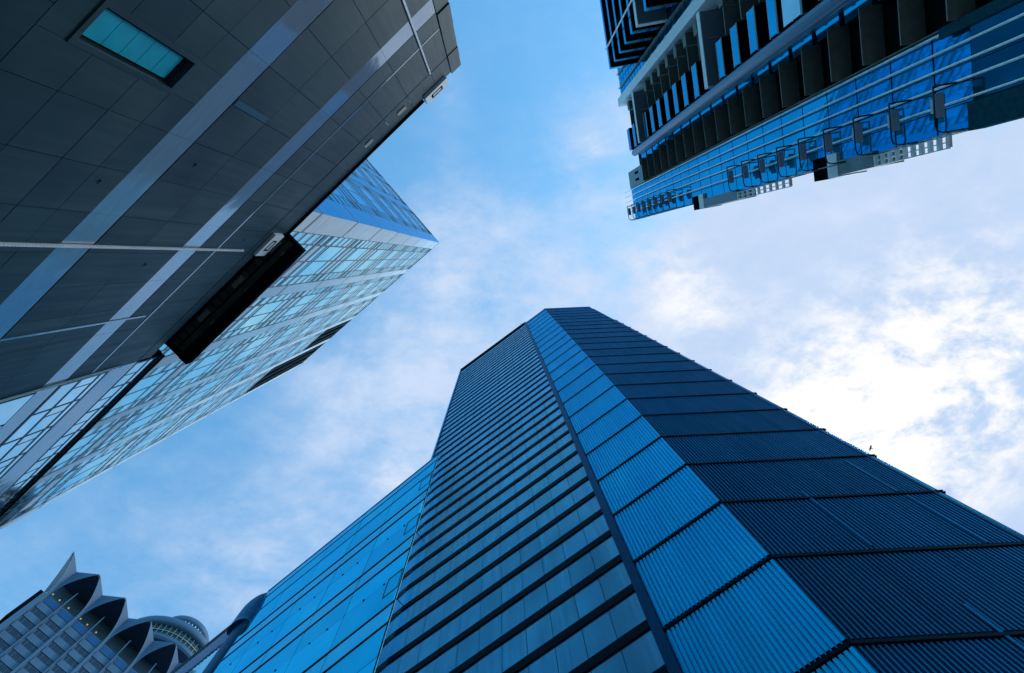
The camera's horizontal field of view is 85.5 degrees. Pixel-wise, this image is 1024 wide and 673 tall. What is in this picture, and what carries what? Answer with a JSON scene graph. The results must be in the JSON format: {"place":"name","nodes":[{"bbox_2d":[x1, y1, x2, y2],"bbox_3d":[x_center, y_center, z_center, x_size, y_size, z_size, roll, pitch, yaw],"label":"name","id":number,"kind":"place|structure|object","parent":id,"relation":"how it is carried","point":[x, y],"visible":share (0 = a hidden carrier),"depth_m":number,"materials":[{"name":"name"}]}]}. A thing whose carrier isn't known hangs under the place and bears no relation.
{"place":"outdoors","nodes":[
{"label":"outdoors","id":0,"kind":"place"},
{"bbox_2d":[0,159,438,529],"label":"banded office tower","id":1,"kind":"structure","parent":0,"point":[362,235],"depth_m":59.52,"materials":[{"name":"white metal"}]},
{"bbox_2d":[0,455,96,526],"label":"window","id":2,"kind":"structure","parent":1,"relation":"in","point":[40,493],"depth_m":48.33,"materials":[{"name":"blue glass"}]},
{"bbox_2d":[43,403,154,476],"bbox_3d":[-35.157,8.731,46.175,6.530,10.357,0.292,-40,-83,4],"label":"window","id":3,"kind":"structure","parent":1,"relation":"in","point":[100,437],"depth_m":46.81,"materials":[{"name":"blue glass"}]},
{"bbox_2d":[44,423,161,502],"bbox_3d":[-41.619,12.538,56.957,7.430,10.357,0.292,-40,-83,4],"label":"window","id":4,"kind":"structure","parent":1,"relation":"in","point":[106,459],"depth_m":56.32,"materials":[{"name":"blue glass"}]},
{"bbox_2d":[99,349,214,421],"bbox_3d":[-29.403,3.835,45.627,6.680,10.357,0.292,-40,-83,4],"label":"window","id":5,"kind":"structure","parent":1,"relation":"in","point":[160,380],"depth_m":45.45,"materials":[{"name":"blue glass"}]},
{"bbox_2d":[108,378,212,445],"bbox_3d":[-35.429,7.270,56.367,6.530,10.357,0.292,-40,-83,4],"label":"window","id":6,"kind":"structure","parent":1,"relation":"in","point":[166,407],"depth_m":55.70,"materials":[{"name":"blue glass"}]},
{"bbox_2d":[118,400,208,462],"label":"window","id":7,"kind":"structure","parent":1,"relation":"in","point":[169,426],"depth_m":66.59,"materials":[{"name":"blue glass"}]},
{"bbox_2d":[173,382,244,432],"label":"window","id":8,"kind":"structure","parent":1,"relation":"in","point":[213,403],"depth_m":76.93,"materials":[{"name":"blue glass"}]},
{"bbox_2d":[173,361,252,413],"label":"window","id":9,"kind":"structure","parent":1,"relation":"in","point":[219,382],"depth_m":66.02,"materials":[{"name":"blue glass"}]},
{"bbox_2d":[166,334,261,393],"bbox_3d":[-29.675,2.374,55.819,6.680,10.357,0.292,-40,-83,4],"label":"window","id":10,"kind":"structure","parent":1,"relation":"in","point":[220,357],"depth_m":55.15,"materials":[{"name":"blue glass"}]},
{"bbox_2d":[165,296,274,356],"bbox_3d":[-23.554,-1.143,45.069,5.980,10.357,0.292,-40,-83,4],"label":"window","id":11,"kind":"structure","parent":1,"relation":"in","point":[257,304],"depth_m":48.27,"materials":[{"name":"blue glass"}]},
{"bbox_2d":[212,368,272,411],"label":"window","id":12,"kind":"structure","parent":1,"relation":"in","point":[248,384],"depth_m":87.16,"materials":[{"name":"blue glass"}]},
{"bbox_2d":[219,349,281,391],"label":"window","id":13,"kind":"structure","parent":1,"relation":"in","point":[256,365],"depth_m":76.30,"materials":[{"name":"blue glass"}]},
{"bbox_2d":[222,323,295,370],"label":"window","id":14,"kind":"structure","parent":1,"relation":"in","point":[266,339],"depth_m":65.49,"materials":[{"name":"blue glass"}]},
{"bbox_2d":[243,359,290,394],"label":"window","id":15,"kind":"structure","parent":1,"relation":"in","point":[270,374],"depth_m":98.02,"materials":[{"name":"black glass"}]},
{"bbox_2d":[229,289,312,337],"bbox_3d":[-23.826,-2.603,55.262,5.980,10.357,0.292,-40,-83,4],"label":"window","id":16,"kind":"structure","parent":1,"relation":"in","point":[270,313],"depth_m":54.60,"materials":[{"name":"blue glass"}]},
{"bbox_2d":[254,338,306,374],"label":"window","id":17,"kind":"structure","parent":1,"relation":"in","point":[287,350],"depth_m":86.59,"materials":[{"name":"blue glass"}]},
{"bbox_2d":[267,351,308,380],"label":"window","id":18,"kind":"structure","parent":1,"relation":"in","point":[285,368],"depth_m":107.26,"materials":[{"name":"black glass"}]},
{"bbox_2d":[261,314,321,354],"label":"window","id":19,"kind":"structure","parent":1,"relation":"in","point":[299,327],"depth_m":75.76,"materials":[{"name":"blue glass"}]},
{"bbox_2d":[281,330,325,361],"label":"window","id":20,"kind":"structure","parent":1,"relation":"in","point":[309,340],"depth_m":96.82,"materials":[{"name":"blue glass"}]},
{"bbox_2d":[268,232,339,287],"bbox_3d":[-17.725,-6.104,44.514,6.730,10.357,0.292,-40,-83,4],"label":"window","id":21,"kind":"structure","parent":1,"relation":"in","point":[314,245],"depth_m":46.47,"materials":[{"name":"blue glass"}]},
{"bbox_2d":[288,345,320,369],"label":"window","id":22,"kind":"structure","parent":1,"relation":"in","point":[305,356],"depth_m":116.64,"materials":[{"name":"black glass"}]},
{"bbox_2d":[275,285,338,323],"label":"window","id":23,"kind":"structure","parent":1,"relation":"in","point":[307,303],"depth_m":64.91,"materials":[{"name":"blue glass"}]},
{"bbox_2d":[290,308,340,342],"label":"window","id":24,"kind":"structure","parent":1,"relation":"in","point":[324,317],"depth_m":85.98,"materials":[{"name":"blue glass"}]},
{"bbox_2d":[303,325,337,350],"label":"window","id":25,"kind":"structure","parent":1,"relation":"in","point":[320,338],"depth_m":107.76,"materials":[{"name":"black glass"}]},
{"bbox_2d":[287,237,367,285],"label":"window","id":26,"kind":"structure","parent":1,"relation":"in","point":[343,248],"depth_m":54.03,"materials":[{"name":"blue glass"}]},
{"bbox_2d":[307,281,358,313],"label":"window","id":27,"kind":"structure","parent":1,"relation":"in","point":[342,289],"depth_m":75.17,"materials":[{"name":"blue glass"}]},
{"bbox_2d":[319,320,348,342],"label":"window","id":28,"kind":"structure","parent":1,"relation":"in","point":[333,331],"depth_m":116.06,"materials":[{"name":"black glass"}]},
{"bbox_2d":[314,303,356,332],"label":"window","id":29,"kind":"structure","parent":1,"relation":"in","point":[343,310],"depth_m":96.31,"materials":[{"name":"blue glass"}]},
{"bbox_2d":[332,184,366,211],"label":"window","id":30,"kind":"structure","parent":1,"relation":"in","point":[340,193],"depth_m":54.63,"materials":[{"name":"blue glass"}]},
{"bbox_2d":[331,299,368,325],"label":"window","id":31,"kind":"structure","parent":1,"relation":"in","point":[359,304],"depth_m":106.50,"materials":[{"name":"blue glass"}]},
{"bbox_2d":[331,279,373,306],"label":"window","id":32,"kind":"structure","parent":1,"relation":"in","point":[360,285],"depth_m":85.47,"materials":[{"name":"blue glass"}]},
{"bbox_2d":[323,240,385,280],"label":"window","id":33,"kind":"structure","parent":1,"relation":"in","point":[360,256],"depth_m":64.35,"materials":[{"name":"blue glass"}]},
{"bbox_2d":[347,296,377,318],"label":"window","id":34,"kind":"structure","parent":1,"relation":"in","point":[370,300],"depth_m":115.49,"materials":[{"name":"blue glass"}]},
{"bbox_2d":[342,177,385,218],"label":"window","id":35,"kind":"structure","parent":1,"relation":"in","point":[349,184],"depth_m":64.08,"materials":[{"name":"blue glass"}]},
{"bbox_2d":[355,167,377,188],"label":"window","id":36,"kind":"structure","parent":1,"relation":"in","point":[360,173],"depth_m":84.13,"materials":[{"name":"blue glass"}]},
{"bbox_2d":[349,277,385,301],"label":"window","id":37,"kind":"structure","parent":1,"relation":"in","point":[376,281],"depth_m":95.61,"materials":[{"name":"blue glass"}]},
{"bbox_2d":[349,243,399,276],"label":"window","id":38,"kind":"structure","parent":1,"relation":"in","point":[388,248],"depth_m":74.66,"materials":[{"name":"blue glass"}]},
{"bbox_2d":[359,165,389,195],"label":"window","id":39,"kind":"structure","parent":1,"relation":"in","point":[366,172],"depth_m":93.51,"materials":[{"name":"blue glass"}]},
{"bbox_2d":[352,179,399,223],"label":"window","id":40,"kind":"structure","parent":1,"relation":"in","point":[367,191],"depth_m":73.56,"materials":[{"name":"blue glass"}]},
{"bbox_2d":[364,275,395,296],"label":"window","id":41,"kind":"structure","parent":1,"relation":"in","point":[388,278],"depth_m":105.97,"materials":[{"name":"blue glass"}]},
{"bbox_2d":[369,171,399,201],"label":"window","id":42,"kind":"structure","parent":1,"relation":"in","point":[378,179],"depth_m":103.20,"materials":[{"name":"blue glass"}]},
{"bbox_2d":[367,245,410,274],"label":"window","id":43,"kind":"structure","parent":1,"relation":"in","point":[401,249],"depth_m":84.93,"materials":[{"name":"blue glass"}]},
{"bbox_2d":[377,274,402,292],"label":"window","id":44,"kind":"structure","parent":1,"relation":"in","point":[396,277],"depth_m":114.99,"materials":[{"name":"blue glass"}]},
{"bbox_2d":[372,190,410,226],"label":"window","id":45,"kind":"structure","parent":1,"relation":"in","point":[387,204],"depth_m":83.82,"materials":[{"name":"blue glass"}]},
{"bbox_2d":[382,246,419,272],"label":"window","id":46,"kind":"structure","parent":1,"relation":"in","point":[412,249],"depth_m":95.17,"materials":[{"name":"blue glass"}]},
{"bbox_2d":[385,197,419,230],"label":"window","id":47,"kind":"structure","parent":1,"relation":"in","point":[394,204],"depth_m":94.15,"materials":[{"name":"blue glass"}]},
{"bbox_2d":[394,247,426,270],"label":"window","id":48,"kind":"structure","parent":1,"relation":"in","point":[420,250],"depth_m":105.44,"materials":[{"name":"blue glass"}]},
{"bbox_2d":[398,204,426,232],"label":"window","id":49,"kind":"structure","parent":1,"relation":"in","point":[404,209],"depth_m":104.38,"materials":[{"name":"blue glass"}]},
{"bbox_2d":[403,248,430,269],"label":"window","id":50,"kind":"structure","parent":1,"relation":"in","point":[427,250],"depth_m":114.23,"materials":[{"name":"blue glass"}]},
{"bbox_2d":[406,208,430,233],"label":"window","id":51,"kind":"structure","parent":1,"relation":"in","point":[411,213],"depth_m":113.32,"materials":[{"name":"blue glass"}]},
{"bbox_2d":[0,0,460,517],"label":"granite building","id":52,"kind":"structure","parent":0,"point":[174,174],"depth_m":16.37,"materials":[{"name":"stone"}]},
{"bbox_2d":[0,439,19,458],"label":"bay window","id":53,"kind":"structure","parent":52,"relation":"in","point":[4,449],"depth_m":22.21,"materials":[{"name":"glass"}]},
{"bbox_2d":[0,481,24,503],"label":"bay window","id":54,"kind":"structure","parent":52,"relation":"in","point":[14,488],"depth_m":26.97,"materials":[{"name":"glass"}]},
{"bbox_2d":[0,393,33,424],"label":"bay window","id":55,"kind":"structure","parent":52,"relation":"in","point":[9,408],"depth_m":19.62,"materials":[{"name":"glass"}]},
{"bbox_2d":[0,431,41,461],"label":"bay window","id":56,"kind":"structure","parent":52,"relation":"in","point":[18,449],"depth_m":23.17,"materials":[{"name":"blue glass"}]},
{"bbox_2d":[8,474,38,499],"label":"bay window","id":57,"kind":"structure","parent":52,"relation":"in","point":[30,480],"depth_m":27.78,"materials":[{"name":"blue glass"}]},
{"bbox_2d":[6,410,49,442],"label":"bay window","id":58,"kind":"structure","parent":52,"relation":"in","point":[34,419],"depth_m":21.97,"materials":[{"name":"blue glass"}]},
{"bbox_2d":[14,458,47,484],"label":"bay window","id":59,"kind":"structure","parent":52,"relation":"in","point":[38,464],"depth_m":26.73,"materials":[{"name":"blue glass"}]},
{"bbox_2d":[33,452,60,475],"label":"bay window","id":60,"kind":"structure","parent":52,"relation":"in","point":[53,457],"depth_m":27.64,"materials":[{"name":"blue glass"}]},
{"bbox_2d":[28,403,69,434],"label":"bay window","id":61,"kind":"structure","parent":52,"relation":"in","point":[46,421],"depth_m":23.03,"materials":[{"name":"blue glass"}]},
{"bbox_2d":[40,433,73,459],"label":"bay window","id":62,"kind":"structure","parent":52,"relation":"in","point":[62,440],"depth_m":26.63,"materials":[{"name":"blue glass"}]},
{"bbox_2d":[36,381,78,412],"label":"bay window","id":63,"kind":"structure","parent":52,"relation":"in","point":[64,389],"depth_m":21.85,"materials":[{"name":"blue glass"}]},
{"bbox_2d":[49,401,76,426],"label":"bay window","id":64,"kind":"structure","parent":52,"relation":"in","point":[73,403],"depth_m":23.78,"materials":[{"name":"blue glass"}]},
{"bbox_2d":[56,428,85,452],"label":"bay window","id":65,"kind":"structure","parent":52,"relation":"in","point":[78,433],"depth_m":27.52,"materials":[{"name":"blue glass"}]},
{"bbox_2d":[57,376,96,405],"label":"bay window","id":66,"kind":"structure","parent":52,"relation":"in","point":[75,392],"depth_m":22.88,"materials":[{"name":"blue glass"}]},
{"bbox_2d":[64,410,96,435],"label":"bay window","id":67,"kind":"structure","parent":52,"relation":"in","point":[88,415],"depth_m":26.47,"materials":[{"name":"blue glass"}]},
{"bbox_2d":[76,373,105,399],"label":"bay window","id":68,"kind":"structure","parent":52,"relation":"in","point":[102,375],"depth_m":23.68,"materials":[{"name":"blue glass"}]},
{"bbox_2d":[79,405,108,429],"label":"bay window","id":69,"kind":"structure","parent":52,"relation":"in","point":[101,410],"depth_m":27.38,"materials":[{"name":"blue glass"}]},
{"bbox_2d":[88,385,122,411],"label":"bay window","id":70,"kind":"structure","parent":52,"relation":"in","point":[112,391],"depth_m":26.34,"materials":[{"name":"blue glass"}]},
{"bbox_2d":[104,382,132,405],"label":"bay window","id":71,"kind":"structure","parent":52,"relation":"in","point":[125,386],"depth_m":27.24,"materials":[{"name":"blue glass"}]},
{"bbox_2d":[114,361,146,386],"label":"bay window","id":72,"kind":"structure","parent":52,"relation":"in","point":[139,365],"depth_m":26.21,"materials":[{"name":"blue glass"}]},
{"bbox_2d":[66,0,203,94],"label":"window","id":73,"kind":"structure","parent":52,"relation":"in","point":[110,33],"depth_m":10.93,"materials":[{"name":"teal glass"}]},
{"bbox_2d":[128,358,156,381],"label":"bay window","id":74,"kind":"structure","parent":52,"relation":"in","point":[150,362],"depth_m":27.11,"materials":[{"name":"blue glass"}]},
{"bbox_2d":[171,454,442,672],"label":"glass office block","id":75,"kind":"structure","parent":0,"point":[335,604],"depth_m":42.31,"materials":[{"name":"blue glass"}]},
{"bbox_2d":[0,0,1023,640],"label":"sky","id":76,"kind":"structure","parent":0,"point":[882,308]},
{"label":"pavement","id":77,"kind":"structure","parent":0,"visible":0},
{"bbox_2d":[385,306,1023,672],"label":"fluted tower","id":78,"kind":"structure","parent":77,"relation":"on","point":[610,495],"depth_m":23.58,"materials":[{"name":"blue glass"}]},
{"bbox_2d":[600,0,1023,220],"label":"balcony tower","id":79,"kind":"structure","parent":77,"relation":"on","point":[726,101],"depth_m":46.32,"materials":[{"name":"blue glass"}]},
{"bbox_2d":[691,113,702,125],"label":"side window","id":80,"kind":"structure","parent":79,"relation":"in","point":[696,118],"depth_m":68.95,"materials":[{"name":"blue glass"}]},
{"bbox_2d":[701,105,713,119],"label":"side window","id":81,"kind":"structure","parent":79,"relation":"in","point":[708,110],"depth_m":65.49,"materials":[{"name":"blue glass"}]},
{"bbox_2d":[712,96,726,111],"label":"side window","id":82,"kind":"structure","parent":79,"relation":"in","point":[721,101],"depth_m":62.02,"materials":[{"name":"blue glass"}]},
{"bbox_2d":[724,86,740,103],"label":"side window","id":83,"kind":"structure","parent":79,"relation":"in","point":[734,92],"depth_m":58.57,"materials":[{"name":"blue glass"}]},
{"bbox_2d":[738,75,755,94],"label":"side window","id":84,"kind":"structure","parent":79,"relation":"in","point":[748,82],"depth_m":55.12,"materials":[{"name":"blue glass"}]},
{"bbox_2d":[754,63,773,83],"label":"side window","id":85,"kind":"structure","parent":79,"relation":"in","point":[767,69],"depth_m":51.70,"materials":[{"name":"blue glass"}]},
{"bbox_2d":[771,48,793,71],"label":"side window","id":86,"kind":"structure","parent":79,"relation":"in","point":[787,55],"depth_m":48.27,"materials":[{"name":"blue glass"}]},
{"bbox_2d":[792,32,817,58],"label":"side window","id":87,"kind":"structure","parent":79,"relation":"in","point":[811,39],"depth_m":44.83,"materials":[{"name":"blue glass"}]},
{"bbox_2d":[816,12,845,42],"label":"side window","id":88,"kind":"structure","parent":79,"relation":"in","point":[838,20],"depth_m":41.42,"materials":[{"name":"blue glass"}]},
{"bbox_2d":[844,0,878,23],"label":"side window","id":89,"kind":"structure","parent":79,"relation":"in","point":[851,11],"depth_m":38.59,"materials":[{"name":"blue glass"}]},
{"label":"ground","id":90,"kind":"structure","parent":0,"visible":0},
{"bbox_2d":[0,553,181,672],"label":"vaulted hotel","id":91,"kind":"structure","parent":90,"relation":"on","point":[72,620],"depth_m":139.30,"materials":[{"name":"grey concrete"}]},
{"bbox_2d":[5,626,21,639],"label":"window","id":92,"kind":"structure","parent":91,"relation":"in","point":[10,630],"depth_m":126.94,"materials":[{"name":"blue glass"}]},
{"bbox_2d":[8,650,23,663],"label":"window","id":93,"kind":"structure","parent":91,"relation":"in","point":[12,654],"depth_m":124.10,"materials":[{"name":"blue glass"}]},
{"bbox_2d":[18,617,33,629],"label":"window","id":94,"kind":"structure","parent":91,"relation":"in","point":[25,622],"depth_m":130.33,"materials":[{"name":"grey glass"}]},
{"bbox_2d":[21,640,35,652],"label":"window","id":95,"kind":"structure","parent":91,"relation":"in","point":[26,644],"depth_m":127.48,"materials":[{"name":"blue glass"}]},
{"bbox_2d":[24,663,38,672],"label":"window","id":96,"kind":"structure","parent":91,"relation":"in","point":[28,667],"depth_m":124.73,"materials":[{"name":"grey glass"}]},
{"bbox_2d":[31,608,45,620],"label":"window","id":97,"kind":"structure","parent":91,"relation":"in","point":[36,612],"depth_m":133.75,"materials":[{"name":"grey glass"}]},
{"bbox_2d":[33,630,47,641],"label":"window","id":98,"kind":"structure","parent":91,"relation":"in","point":[39,634],"depth_m":130.87,"materials":[{"name":"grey glass"}]},
{"bbox_2d":[37,653,52,666],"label":"window","id":99,"kind":"structure","parent":91,"relation":"in","point":[41,657],"depth_m":128.04,"materials":[{"name":"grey glass"}]},
{"bbox_2d":[43,597,59,610],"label":"window","id":100,"kind":"structure","parent":91,"relation":"in","point":[49,601],"depth_m":137.72,"materials":[{"name":"blue glass"}]},
{"bbox_2d":[46,620,58,632],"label":"window","id":101,"kind":"structure","parent":91,"relation":"in","point":[51,625],"depth_m":134.30,"materials":[{"name":"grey glass"}]},
{"bbox_2d":[48,643,63,655],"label":"window","id":102,"kind":"structure","parent":91,"relation":"in","point":[54,647],"depth_m":131.45,"materials":[{"name":"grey glass"}]},
{"bbox_2d":[58,609,72,621],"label":"window","id":103,"kind":"structure","parent":91,"relation":"in","point":[63,614],"depth_m":138.26,"materials":[{"name":"blue glass"}]},
{"bbox_2d":[60,633,74,645],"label":"window","id":104,"kind":"structure","parent":91,"relation":"in","point":[64,636],"depth_m":134.88,"materials":[{"name":"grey glass"}]},
{"bbox_2d":[63,655,76,667],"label":"window","id":105,"kind":"structure","parent":91,"relation":"in","point":[70,661],"depth_m":132.00,"materials":[{"name":"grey glass"}]},
{"bbox_2d":[72,621,87,634],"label":"window","id":106,"kind":"structure","parent":91,"relation":"in","point":[77,626],"depth_m":138.87,"materials":[{"name":"blue glass"}]},
{"bbox_2d":[74,645,87,657],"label":"window","id":107,"kind":"structure","parent":91,"relation":"in","point":[82,652],"depth_m":135.42,"materials":[{"name":"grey glass"}]},
{"bbox_2d":[85,633,100,646],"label":"window","id":108,"kind":"structure","parent":91,"relation":"in","point":[91,638],"depth_m":139.45,"materials":[{"name":"blue glass"}]},
{"bbox_2d":[88,657,102,670],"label":"window","id":109,"kind":"structure","parent":91,"relation":"in","point":[98,666],"depth_m":135.99,"materials":[{"name":"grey glass"}]},
{"bbox_2d":[100,646,114,659],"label":"window","id":110,"kind":"structure","parent":91,"relation":"in","point":[105,650],"depth_m":139.98,"materials":[{"name":"blue glass"}]},
{"bbox_2d":[113,657,127,670],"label":"window","id":111,"kind":"structure","parent":91,"relation":"in","point":[118,662],"depth_m":140.54,"materials":[{"name":"blue glass"}]},
{"bbox_2d":[139,615,208,662],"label":"rooftop drum","id":112,"kind":"object","parent":91,"relation":"on","point":[189,635],"visible":0.36,"depth_m":168.20,"materials":[{"name":"grey concrete"}]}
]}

